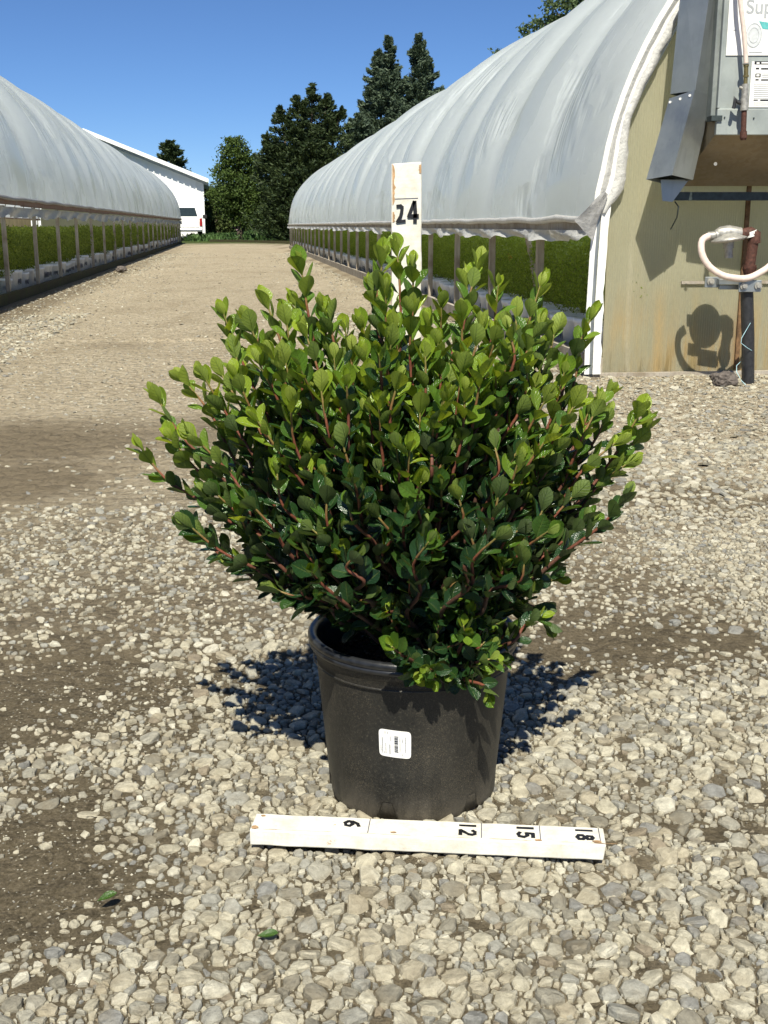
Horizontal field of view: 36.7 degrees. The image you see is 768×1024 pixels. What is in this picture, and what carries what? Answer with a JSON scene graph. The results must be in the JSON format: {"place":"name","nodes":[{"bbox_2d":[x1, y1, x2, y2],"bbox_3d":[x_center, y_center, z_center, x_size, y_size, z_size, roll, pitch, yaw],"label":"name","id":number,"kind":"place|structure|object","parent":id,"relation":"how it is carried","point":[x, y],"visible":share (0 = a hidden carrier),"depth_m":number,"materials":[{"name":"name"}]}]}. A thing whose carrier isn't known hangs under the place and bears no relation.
{"place":"outdoors","nodes":[
{"label":"outdoors","id":0,"kind":"place"},
{"bbox_2d":[0,0,570,200],"label":"sky","id":1,"kind":"structure","parent":0,"point":[139,75],"materials":[{"name":"blue"}]},
{"bbox_2d":[0,240,767,1023],"bbox_3d":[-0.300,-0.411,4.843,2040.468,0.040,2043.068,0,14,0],"label":"ground","id":2,"kind":"structure","parent":0,"point":[38,436],"depth_m":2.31,"materials":[{"name":"gravel"}]},
{"bbox_2d":[0,245,16,293],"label":"potted plant","id":3,"kind":"object","parent":2,"relation":"on","point":[2,286],"visible":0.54,"depth_m":12.44,"materials":[{"name":"green plant"}]},
{"bbox_2d":[0,223,23,290],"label":"potted plant","id":4,"kind":"object","parent":2,"relation":"on","point":[14,274],"visible":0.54,"depth_m":12.77,"materials":[{"name":"green plant"}]},
{"bbox_2d":[0,228,26,289],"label":"potted plant","id":5,"kind":"object","parent":2,"relation":"on","point":[20,274],"visible":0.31,"depth_m":13.12,"materials":[{"name":"green plant"}]},
{"bbox_2d":[9,238,33,287],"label":"potted plant","id":6,"kind":"object","parent":2,"relation":"on","point":[25,279],"visible":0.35,"depth_m":13.48,"materials":[{"name":"green plant"}]},
{"bbox_2d":[13,229,34,285],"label":"potted plant","id":7,"kind":"object","parent":2,"relation":"on","point":[31,274],"visible":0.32,"depth_m":13.81,"materials":[{"name":"green plant"}]},
{"bbox_2d":[16,240,43,284],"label":"potted plant","id":8,"kind":"object","parent":2,"relation":"on","point":[39,254],"visible":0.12,"depth_m":14.17,"materials":[{"name":"green plant"}]},
{"bbox_2d":[25,230,48,282],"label":"potted plant","id":9,"kind":"object","parent":2,"relation":"on","point":[41,243],"visible":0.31,"depth_m":14.51,"materials":[{"name":"green plant"}]},
{"bbox_2d":[22,225,53,281],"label":"potted plant","id":10,"kind":"object","parent":2,"relation":"on","point":[46,266],"visible":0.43,"depth_m":14.85,"materials":[{"name":"green plant"}]},
{"bbox_2d":[31,227,56,279],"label":"potted plant","id":11,"kind":"object","parent":2,"relation":"on","point":[51,265],"visible":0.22,"depth_m":15.22,"materials":[{"name":"green plant"}]},
{"bbox_2d":[40,232,63,278],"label":"potted plant","id":12,"kind":"object","parent":2,"relation":"on","point":[55,271],"visible":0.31,"depth_m":15.89,"materials":[{"name":"green plant"}]},
{"bbox_2d":[46,227,69,275],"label":"potted plant","id":13,"kind":"object","parent":2,"relation":"on","point":[66,250],"visible":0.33,"depth_m":16.22,"materials":[{"name":"green plant"}]},
{"bbox_2d":[47,231,70,274],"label":"potted plant","id":14,"kind":"object","parent":2,"relation":"on","point":[64,247],"visible":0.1,"depth_m":16.60,"materials":[{"name":"green plant"}]},
{"bbox_2d":[55,239,71,274],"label":"potted plant","id":15,"kind":"object","parent":2,"relation":"on","point":[67,265],"visible":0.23,"depth_m":16.97,"materials":[{"name":"green plant"}]},
{"bbox_2d":[65,237,73,273],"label":"potted plant","id":16,"kind":"object","parent":2,"relation":"on","point":[71,250],"visible":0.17,"depth_m":17.31,"materials":[{"name":"green plant"}]},
{"bbox_2d":[64,234,75,273],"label":"potted plant","id":17,"kind":"object","parent":2,"relation":"on","point":[72,262],"visible":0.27,"depth_m":17.63,"materials":[{"name":"green plant"}]},
{"bbox_2d":[60,228,83,271],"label":"potted plant","id":18,"kind":"object","parent":2,"relation":"on","point":[80,239],"visible":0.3,"depth_m":17.94,"materials":[{"name":"green plant"}]},
{"bbox_2d":[66,227,87,270],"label":"potted plant","id":19,"kind":"object","parent":2,"relation":"on","point":[82,259],"visible":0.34,"depth_m":18.32,"materials":[{"name":"green plant"}]},
{"bbox_2d":[69,224,92,269],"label":"potted plant","id":20,"kind":"object","parent":2,"relation":"on","point":[86,257],"visible":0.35,"depth_m":19.00,"materials":[{"name":"green plant"}]},
{"bbox_2d":[1,225,161,247],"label":"crop plants","id":21,"kind":"object","parent":2,"relation":"on","point":[24,227],"visible":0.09,"depth_m":27.35,"materials":[{"name":"green plant"}]},
{"bbox_2d":[80,235,90,268],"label":"potted plant","id":22,"kind":"object","parent":2,"relation":"on","point":[89,251],"visible":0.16,"depth_m":19.38,"materials":[{"name":"green plant"}]},
{"bbox_2d":[85,239,96,267],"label":"potted plant","id":23,"kind":"object","parent":2,"relation":"on","point":[90,253],"visible":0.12,"depth_m":19.73,"materials":[{"name":"green plant"}]},
{"bbox_2d":[0,76,181,306],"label":"greenhouse","id":24,"kind":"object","parent":2,"relation":"on","point":[58,169],"visible":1,"depth_m":17.38,"materials":[{"name":"white plastic"}]},
{"bbox_2d":[80,224,103,266],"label":"potted plant","id":25,"kind":"object","parent":2,"relation":"on","point":[96,256],"visible":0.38,"depth_m":20.37,"materials":[{"name":"green plant"}]},
{"bbox_2d":[87,226,106,264],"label":"potted plant","id":26,"kind":"object","parent":2,"relation":"on","point":[100,256],"visible":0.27,"depth_m":21.10,"materials":[{"name":"green plant"}]},
{"bbox_2d":[93,227,107,264],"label":"potted plant","id":27,"kind":"object","parent":2,"relation":"on","point":[100,242],"visible":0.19,"depth_m":21.45,"materials":[{"name":"green plant"}]},
{"bbox_2d":[97,236,112,262],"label":"potted plant","id":28,"kind":"object","parent":2,"relation":"on","point":[109,249],"visible":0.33,"depth_m":22.16,"materials":[{"name":"green plant"}]},
{"bbox_2d":[95,227,114,261],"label":"potted plant","id":29,"kind":"object","parent":2,"relation":"on","point":[112,243],"visible":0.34,"depth_m":22.48,"materials":[{"name":"green plant"}]},
{"bbox_2d":[97,890,116,900],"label":"fallen leaf","id":30,"kind":"object","parent":2,"relation":"on","point":[108,894],"visible":1,"depth_m":1.35,"materials":[{"name":"plant"}]},
{"bbox_2d":[101,225,116,261],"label":"potted plant","id":31,"kind":"object","parent":2,"relation":"on","point":[107,229],"visible":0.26,"depth_m":22.80,"materials":[{"name":"green plant"}]},
{"bbox_2d":[109,225,123,259],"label":"potted plant","id":32,"kind":"object","parent":2,"relation":"on","point":[118,250],"visible":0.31,"depth_m":24.20,"materials":[{"name":"green plant"}]},
{"bbox_2d":[31,128,208,237],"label":"white barn","id":33,"kind":"structure","parent":2,"relation":"on","point":[186,187],"depth_m":63.12,"materials":[{"name":"paint"}]},
{"bbox_2d":[115,224,126,258],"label":"potted plant","id":34,"kind":"object","parent":2,"relation":"on","point":[121,254],"visible":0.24,"depth_m":24.89,"materials":[{"name":"green plant"}]},
{"bbox_2d":[116,266,126,272],"bbox_3d":[-4.455,-4.114,19.617,0.184,0.116,0.182,-5,15,-21],"label":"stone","id":35,"kind":"object","parent":2,"relation":"on","point":[120,269],"visible":1,"depth_m":19.57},
{"bbox_2d":[121,224,132,256],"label":"potted plant","id":36,"kind":"object","parent":2,"relation":"on","point":[128,248],"visible":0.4,"depth_m":26.23,"materials":[{"name":"green plant"}]},
{"bbox_2d":[125,224,138,254],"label":"potted plant","id":37,"kind":"object","parent":2,"relation":"on","point":[136,239],"visible":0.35,"depth_m":27.99,"materials":[{"name":"green plant"}]},
{"bbox_2d":[128,223,141,250],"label":"potted plant","id":38,"kind":"object","parent":2,"relation":"on","point":[140,237],"visible":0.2,"depth_m":29.31,"materials":[{"name":"green plant"}]},
{"bbox_2d":[135,226,145,252],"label":"potted plant","id":39,"kind":"object","parent":2,"relation":"on","point":[141,248],"visible":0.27,"depth_m":30.21,"materials":[{"name":"green plant"}]},
{"bbox_2d":[144,231,148,251],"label":"potted plant","id":40,"kind":"object","parent":2,"relation":"on","point":[146,234],"visible":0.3,"depth_m":31.57,"materials":[{"name":"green plant"}]},
{"bbox_2d":[144,223,154,249],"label":"potted plant","id":41,"kind":"object","parent":2,"relation":"on","point":[151,245],"visible":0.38,"depth_m":33.76,"materials":[{"name":"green plant"}]},
{"bbox_2d":[157,139,191,171],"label":"evergreen tree","id":42,"kind":"object","parent":2,"relation":"on","point":[171,151],"visible":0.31,"depth_m":87.64,"materials":[{"name":"green plant"}]},
{"bbox_2d":[179,206,206,240],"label":"white van","id":43,"kind":"object","parent":2,"relation":"on","point":[191,218],"visible":0.51,"depth_m":58.32,"materials":[{"name":"white paint"}]},
{"bbox_2d":[204,179,250,232],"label":"bushy tree","id":44,"kind":"object","parent":2,"relation":"on","point":[215,224],"visible":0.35,"depth_m":71.34,"materials":[{"name":"green plant"}]},
{"bbox_2d":[202,135,264,239],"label":"maple tree","id":45,"kind":"object","parent":2,"relation":"on","point":[236,195],"visible":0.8,"depth_m":57.31,"materials":[{"name":"green plant"}]},
{"bbox_2d":[181,229,286,241],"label":"field crop","id":46,"kind":"object","parent":2,"relation":"on","point":[207,236],"visible":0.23,"depth_m":57.83,"materials":[{"name":"green plant"}]},
{"bbox_2d":[209,239,289,243],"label":"timber edging","id":47,"kind":"object","parent":2,"relation":"on","point":[253,241],"visible":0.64,"depth_m":52.46,"materials":[{"name":"wood"}]},
{"bbox_2d":[258,929,277,936],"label":"fallen leaf","id":48,"kind":"object","parent":2,"relation":"on","point":[269,932],"visible":1,"depth_m":1.28,"materials":[{"name":"plant"}]},
{"bbox_2d":[241,82,353,240],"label":"evergreen tree","id":49,"kind":"object","parent":2,"relation":"on","point":[298,157],"visible":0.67,"depth_m":52.00,"materials":[{"name":"green plant"}]},
{"bbox_2d":[327,229,338,259],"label":"potted plant","id":50,"kind":"object","parent":2,"relation":"on","point":[331,246],"visible":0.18,"depth_m":23.83,"materials":[{"name":"green plant"}]},
{"bbox_2d":[330,231,343,260],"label":"potted plant","id":51,"kind":"object","parent":2,"relation":"on","point":[333,246],"visible":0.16,"depth_m":23.19,"materials":[{"name":"green plant"}]},
{"bbox_2d":[342,230,354,264],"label":"potted plant","id":52,"kind":"object","parent":2,"relation":"on","point":[344,260],"visible":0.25,"depth_m":20.98,"materials":[{"name":"green plant"}]},
{"bbox_2d":[343,231,355,265],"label":"potted plant","id":53,"kind":"object","parent":2,"relation":"on","point":[345,249],"visible":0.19,"depth_m":20.66,"materials":[{"name":"green plant"}]},
{"bbox_2d":[349,232,360,267],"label":"potted plant","id":54,"kind":"object","parent":2,"relation":"on","point":[352,239],"visible":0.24,"depth_m":19.38,"materials":[{"name":"green plant"}]},
{"bbox_2d":[350,231,360,267],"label":"potted plant","id":55,"kind":"object","parent":2,"relation":"on","point":[354,250],"visible":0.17,"depth_m":19.71,"materials":[{"name":"green plant"}]},
{"bbox_2d":[350,231,365,268],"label":"potted plant","id":56,"kind":"object","parent":2,"relation":"on","point":[353,249],"visible":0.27,"depth_m":19.07,"materials":[{"name":"green plant"}]},
{"bbox_2d":[339,112,377,154],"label":"spruce tree","id":57,"kind":"object","parent":2,"relation":"on","point":[361,128],"visible":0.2,"depth_m":56.76,"materials":[{"name":"green plant"}]},
{"bbox_2d":[355,232,371,270],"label":"potted plant","id":58,"kind":"object","parent":2,"relation":"on","point":[360,251],"visible":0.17,"depth_m":18.43,"materials":[{"name":"green plant"}]},
{"bbox_2d":[359,231,372,271],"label":"potted plant","id":59,"kind":"object","parent":2,"relation":"on","point":[361,264],"visible":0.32,"depth_m":18.11,"materials":[{"name":"green plant"}]},
{"bbox_2d":[360,230,373,271],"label":"potted plant","id":60,"kind":"object","parent":2,"relation":"on","point":[363,261],"visible":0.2,"depth_m":17.81,"materials":[{"name":"green plant"}]},
{"bbox_2d":[362,234,376,272],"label":"potted plant","id":61,"kind":"object","parent":2,"relation":"on","point":[363,243],"visible":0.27,"depth_m":17.49,"materials":[{"name":"green plant"}]},
{"bbox_2d":[365,231,376,271],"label":"potted plant","id":62,"kind":"object","parent":2,"relation":"on","point":[371,236],"visible":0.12,"depth_m":17.16,"materials":[{"name":"green plant"}]},
{"bbox_2d":[369,237,380,271],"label":"potted plant","id":63,"kind":"object","parent":2,"relation":"on","point":[372,252],"visible":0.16,"depth_m":16.54,"materials":[{"name":"green plant"}]},
{"bbox_2d":[369,234,384,272],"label":"potted plant","id":64,"kind":"object","parent":2,"relation":"on","point":[372,240],"visible":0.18,"depth_m":16.86,"materials":[{"name":"green plant"}]},
{"bbox_2d":[344,34,409,140],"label":"spruce tree","id":65,"kind":"object","parent":2,"relation":"on","point":[382,87],"visible":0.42,"depth_m":57.93,"materials":[{"name":"green plant"}]},
{"bbox_2d":[126,232,660,820],"bbox_3d":[0.014,0.016,1.552,0.580,0.762,0.579,-13,19,-41],"label":"potted shrub","id":66,"kind":"object","parent":2,"relation":"on","point":[426,536],"visible":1,"depth_m":1.46,"materials":[{"name":"green plant"}]},
{"bbox_2d":[391,162,421,404],"bbox_3d":[0.033,-0.164,1.673,0.046,0.656,0.021,0,14,0],"label":"measuring stick","id":67,"kind":"object","parent":66,"relation":"in","point":[406,201],"visible":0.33,"depth_m":1.60,"materials":[{"name":"white paint"}]},
{"bbox_2d":[386,32,444,122],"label":"spruce tree","id":68,"kind":"object","parent":2,"relation":"on","point":[418,85],"visible":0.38,"depth_m":56.99,"materials":[{"name":"green plant"}]},
{"bbox_2d":[421,233,440,291],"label":"potted plant","id":69,"kind":"object","parent":2,"relation":"on","point":[424,238],"visible":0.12,"depth_m":12.39,"materials":[{"name":"green plant"}]},
{"bbox_2d":[250,814,612,859],"bbox_3d":[0.061,0.410,1.462,0.459,0.023,0.044,1,14,5],"label":"measuring stick","id":70,"kind":"object","parent":2,"relation":"on","point":[443,837],"visible":1,"depth_m":1.45,"materials":[{"name":"white paint"}]},
{"bbox_2d":[421,238,444,293],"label":"potted plant","id":71,"kind":"object","parent":2,"relation":"on","point":[424,286],"visible":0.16,"depth_m":12.15,"materials":[{"name":"green plant"}]},
{"bbox_2d":[422,236,453,294],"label":"potted plant","id":72,"kind":"object","parent":2,"relation":"on","point":[433,264],"visible":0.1,"depth_m":11.92,"materials":[{"name":"green plant"}]},
{"bbox_2d":[426,235,452,296],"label":"potted plant","id":73,"kind":"object","parent":2,"relation":"on","point":[437,261],"visible":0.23,"depth_m":11.63,"materials":[{"name":"green plant"}]},
{"bbox_2d":[432,234,454,297],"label":"potted plant","id":74,"kind":"object","parent":2,"relation":"on","point":[436,283],"visible":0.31,"depth_m":11.36,"materials":[{"name":"green plant"}]},
{"bbox_2d":[436,235,467,289],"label":"potted plant","id":75,"kind":"object","parent":2,"relation":"on","point":[441,283],"visible":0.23,"depth_m":11.10,"materials":[{"name":"green plant"}]},
{"bbox_2d":[440,238,469,302],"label":"potted plant","id":76,"kind":"object","parent":2,"relation":"on","point":[446,287],"visible":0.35,"depth_m":10.84,"materials":[{"name":"green plant"}]},
{"bbox_2d":[445,237,473,303],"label":"potted plant","id":77,"kind":"object","parent":2,"relation":"on","point":[451,287],"visible":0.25,"depth_m":10.59,"materials":[{"name":"green plant"}]},
{"bbox_2d":[452,237,480,298],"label":"potted plant","id":78,"kind":"object","parent":2,"relation":"on","point":[462,241],"visible":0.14,"depth_m":10.31,"materials":[{"name":"green plant"}]},
{"bbox_2d":[460,235,488,298],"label":"potted plant","id":79,"kind":"object","parent":2,"relation":"on","point":[463,253],"visible":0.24,"depth_m":10.04,"materials":[{"name":"green plant"}]},
{"bbox_2d":[464,239,499,293],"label":"potted plant","id":80,"kind":"object","parent":2,"relation":"on","point":[468,255],"visible":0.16,"depth_m":9.78,"materials":[{"name":"green plant"}]},
{"bbox_2d":[468,237,504,308],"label":"potted plant","id":81,"kind":"object","parent":2,"relation":"on","point":[478,302],"visible":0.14,"depth_m":9.53,"materials":[{"name":"green plant"}]},
{"bbox_2d":[479,242,513,311],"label":"potted plant","id":82,"kind":"object","parent":2,"relation":"on","point":[482,300],"visible":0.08,"depth_m":9.29,"materials":[{"name":"green plant"}]},
{"bbox_2d":[482,236,523,308],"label":"potted plant","id":83,"kind":"object","parent":2,"relation":"on","point":[486,268],"visible":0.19,"depth_m":9.00,"materials":[{"name":"green plant"}]},
{"bbox_2d":[495,236,530,312],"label":"potted plant","id":84,"kind":"object","parent":2,"relation":"on","point":[499,306],"visible":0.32,"depth_m":8.73,"materials":[{"name":"green plant"}]},
{"bbox_2d":[497,239,535,307],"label":"potted plant","id":85,"kind":"object","parent":2,"relation":"on","point":[504,302],"visible":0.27,"depth_m":8.48,"materials":[{"name":"green plant"}]},
{"bbox_2d":[505,243,548,324],"bbox_3d":[1.015,-1.592,8.258,0.335,0.660,0.332,13,19,43],"label":"potted plant","id":86,"kind":"object","parent":2,"relation":"on","point":[515,258],"visible":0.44,"depth_m":8.23,"materials":[{"name":"green plant"}]},
{"bbox_2d":[287,0,767,377],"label":"greenhouse","id":87,"kind":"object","parent":2,"relation":"on","point":[550,132],"visible":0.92,"depth_m":6.42,"materials":[{"name":"white plastic"}]},
{"bbox_2d":[326,229,599,259],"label":"crop plants","id":88,"kind":"object","parent":87,"relation":"in","point":[587,238],"visible":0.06,"depth_m":11.65,"materials":[{"name":"green plant"}]},
{"bbox_2d":[661,180,767,229],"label":"angle iron bar","id":89,"kind":"object","parent":87,"relation":"attached to","point":[671,190],"visible":0.99,"depth_m":5.74,"materials":[{"name":"metal"}]},
{"bbox_2d":[685,0,767,185],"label":"heater cabinet","id":90,"kind":"object","parent":87,"relation":"attached to","point":[727,156],"visible":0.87,"depth_m":5.40,"materials":[{"name":"metal"}]},
{"bbox_2d":[646,0,714,182],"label":"flue duct","id":91,"kind":"object","parent":90,"relation":"attached to","point":[677,147],"visible":0.97,"depth_m":5.44,"materials":[{"name":"grey metal"}]},
{"bbox_2d":[732,0,748,139],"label":"gas drop line","id":92,"kind":"object","parent":90,"relation":"attached to","point":[743,102],"visible":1,"depth_m":5.28,"materials":[{"name":"gold metal"}]},
{"bbox_2d":[726,0,767,55],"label":"paper sign","id":93,"kind":"object","parent":90,"relation":"attached to","point":[756,16],"visible":0.98,"depth_m":5.28,"materials":[{"name":"white"}]},
{"bbox_2d":[749,61,767,106],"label":"warning label","id":94,"kind":"object","parent":90,"relation":"attached to","point":[758,95],"visible":1,"depth_m":5.34,"materials":[{"name":"white paper"}]},
{"bbox_2d":[487,0,583,53],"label":"loose tree","id":95,"kind":"object","parent":2,"relation":"on","point":[566,6],"visible":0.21,"depth_m":31.56,"materials":[{"name":"green plant"}]},
{"bbox_2d":[514,240,558,317],"bbox_3d":[1.061,-1.553,7.993,0.342,0.713,0.332,11,18,38],"label":"potted plant","id":96,"kind":"object","parent":2,"relation":"on","point":[524,314],"visible":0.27,"depth_m":7.96,"materials":[{"name":"green plant"}]},
{"bbox_2d":[522,240,571,317],"bbox_3d":[1.091,-1.489,7.726,0.338,0.718,0.331,7,15,25],"label":"potted plant","id":97,"kind":"object","parent":2,"relation":"on","point":[531,274],"visible":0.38,"depth_m":7.69,"materials":[{"name":"green plant"}]},
{"bbox_2d":[542,240,587,335],"bbox_3d":[1.136,-1.419,7.466,0.344,0.707,0.340,5,15,18],"label":"potted plant","id":98,"kind":"object","parent":2,"relation":"on","point":[552,310],"visible":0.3,"depth_m":7.41,"materials":[{"name":"green plant"}]},
{"bbox_2d":[546,244,588,341],"bbox_3d":[1.165,-1.334,7.213,0.343,0.662,0.333,9,17,33],"label":"potted plant","id":99,"kind":"object","parent":2,"relation":"on","point":[559,338],"visible":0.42,"depth_m":7.19,"materials":[{"name":"green plant"}]},
{"bbox_2d":[557,240,603,344],"bbox_3d":[1.203,-1.280,6.946,0.341,0.687,0.334,4,14,16],"label":"potted plant","id":100,"kind":"object","parent":2,"relation":"on","point":[568,329],"visible":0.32,"depth_m":6.92,"materials":[{"name":"green plant"}]},
{"bbox_2d":[569,240,605,350],"bbox_3d":[1.222,-1.224,6.681,0.334,0.705,0.331,13,19,43],"label":"potted plant","id":101,"kind":"object","parent":2,"relation":"on","point":[577,320],"visible":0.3,"depth_m":6.65,"materials":[{"name":"green plant"}]},
{"bbox_2d":[709,371,737,386],"bbox_3d":[1.685,-0.654,5.720,0.150,0.090,0.118,0,14,0],"label":"dark rock","id":102,"kind":"object","parent":2,"relation":"on","point":[725,378],"visible":0.93,"depth_m":5.68,"materials":[{"name":"stone"}]},
{"bbox_2d":[698,225,767,383],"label":"hose and pipe","id":103,"kind":"object","parent":2,"relation":"on","point":[746,285],"visible":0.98,"depth_m":5.63,"materials":[{"name":"white plastic"}]},
{"bbox_2d":[736,323,751,384],"bbox_3d":[1.788,-0.782,5.741,0.069,0.314,0.150,5,15,19],"label":"blue string","id":104,"kind":"object","parent":103,"relation":"attached to","point":[746,347],"visible":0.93,"depth_m":5.71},
{"bbox_2d":[585,269,605,356],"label":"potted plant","id":105,"kind":"object","parent":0,"point":[603,313],"visible":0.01,"depth_m":6.39,"materials":[{"name":"green plant"}]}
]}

